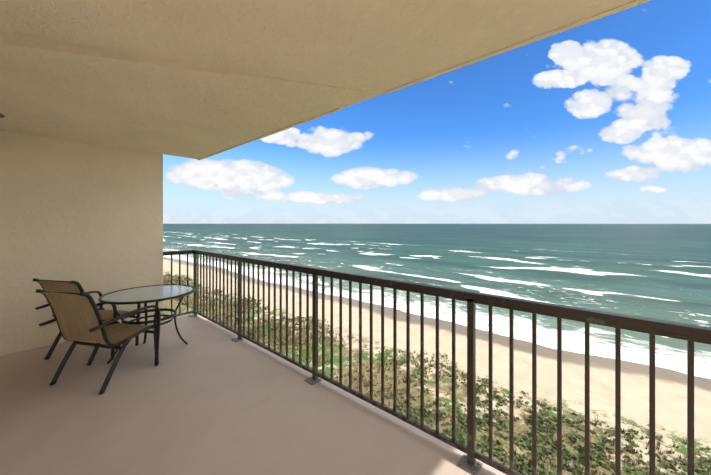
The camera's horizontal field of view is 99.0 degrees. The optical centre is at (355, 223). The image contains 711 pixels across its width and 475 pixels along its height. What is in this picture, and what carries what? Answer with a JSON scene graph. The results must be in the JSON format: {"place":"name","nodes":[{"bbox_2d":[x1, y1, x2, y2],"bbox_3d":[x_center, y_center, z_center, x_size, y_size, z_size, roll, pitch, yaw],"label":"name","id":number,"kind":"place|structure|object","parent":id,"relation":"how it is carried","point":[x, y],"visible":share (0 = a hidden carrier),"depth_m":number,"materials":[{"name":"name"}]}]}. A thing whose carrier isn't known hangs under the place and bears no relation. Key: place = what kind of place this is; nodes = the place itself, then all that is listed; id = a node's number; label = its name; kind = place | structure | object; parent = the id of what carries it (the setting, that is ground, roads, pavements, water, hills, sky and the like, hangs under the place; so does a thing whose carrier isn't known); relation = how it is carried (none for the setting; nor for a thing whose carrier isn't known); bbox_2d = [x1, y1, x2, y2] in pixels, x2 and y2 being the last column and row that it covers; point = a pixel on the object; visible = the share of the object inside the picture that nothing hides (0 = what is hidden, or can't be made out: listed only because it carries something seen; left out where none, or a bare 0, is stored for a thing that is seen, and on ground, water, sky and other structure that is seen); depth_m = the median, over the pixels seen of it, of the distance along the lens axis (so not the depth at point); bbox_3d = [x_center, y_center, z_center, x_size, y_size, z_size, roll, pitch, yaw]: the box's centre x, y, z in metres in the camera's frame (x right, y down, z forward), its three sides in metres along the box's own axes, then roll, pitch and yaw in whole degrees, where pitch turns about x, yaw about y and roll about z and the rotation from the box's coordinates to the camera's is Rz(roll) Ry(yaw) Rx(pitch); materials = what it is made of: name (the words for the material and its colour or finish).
{"place":"outdoors","nodes":[
{"label":"outdoors","id":0,"kind":"place"},
{"bbox_2d":[163,223,710,474],"bbox_3d":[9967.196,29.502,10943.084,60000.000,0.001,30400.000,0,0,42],"label":"beach and ocean","id":1,"kind":"structure","parent":0,"point":[658,271],"depth_m":113.03,"materials":[{"name":"teal liquid"}]},
{"bbox_2d":[163,272,710,474],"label":"dune vegetation","id":2,"kind":"object","parent":1,"relation":"on","point":[543,451],"visible":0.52,"depth_m":44.40,"materials":[{"name":"green plant"}]},
{"bbox_3d":[-7.883,8.502,-10.476,13.600,42.000,30.100,0,0,42],"label":"tower body","id":3,"kind":"object","parent":1,"relation":"on","visible":0},
{"bbox_2d":[0,314,505,474],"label":"balcony floor","id":4,"kind":"structure","parent":3,"relation":"on","point":[211,398],"depth_m":2.33,"materials":[{"name":"paint"}]},
{"bbox_2d":[0,130,162,355],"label":"side wall","id":5,"kind":"structure","parent":4,"relation":"on","point":[88,217],"depth_m":3.85,"materials":[{"name":"paint"}]},
{"bbox_2d":[33,278,140,365],"bbox_3d":[-3.059,1.048,3.501,0.638,0.930,0.738,0,0,13],"label":"sling chair","id":6,"kind":"object","parent":4,"relation":"on","point":[68,286],"visible":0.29,"depth_m":3.27,"materials":[{"name":"fabric"}]},
{"bbox_2d":[36,289,160,393],"bbox_3d":[-2.470,1.048,2.970,0.638,0.930,0.738,0,0,14],"label":"sling chair","id":7,"kind":"object","parent":4,"relation":"on","point":[78,318],"visible":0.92,"depth_m":2.80,"materials":[{"name":"fabric"}]},
{"bbox_2d":[98,284,194,363],"bbox_3d":[-2.374,1.152,3.513,0.921,0.713,0.921,0,0,1],"label":"patio table","id":8,"kind":"object","parent":4,"relation":"on","point":[157,294],"visible":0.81,"depth_m":3.46,"materials":[{"name":"clear glass"}]},
{"bbox_2d":[188,314,482,474],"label":"railing post bases","id":9,"kind":"object","parent":4,"relation":"on","point":[466,466],"visible":0.77,"depth_m":1.89,"materials":[{"name":"brown metal"}]},
{"bbox_2d":[163,250,710,474],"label":"railing","id":10,"kind":"object","parent":4,"relation":"on","point":[689,333],"visible":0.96,"depth_m":1.98,"materials":[{"name":"brown metal"}]},
{"bbox_2d":[0,0,650,159],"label":"ceiling slab","id":11,"kind":"structure","parent":3,"relation":"on","point":[198,79],"depth_m":2.01,"materials":[{"name":"paint"}]},
{"bbox_2d":[163,0,710,223],"label":"sky","id":12,"kind":"structure","parent":0,"point":[605,120],"materials":[{"name":"blue"}]}
]}

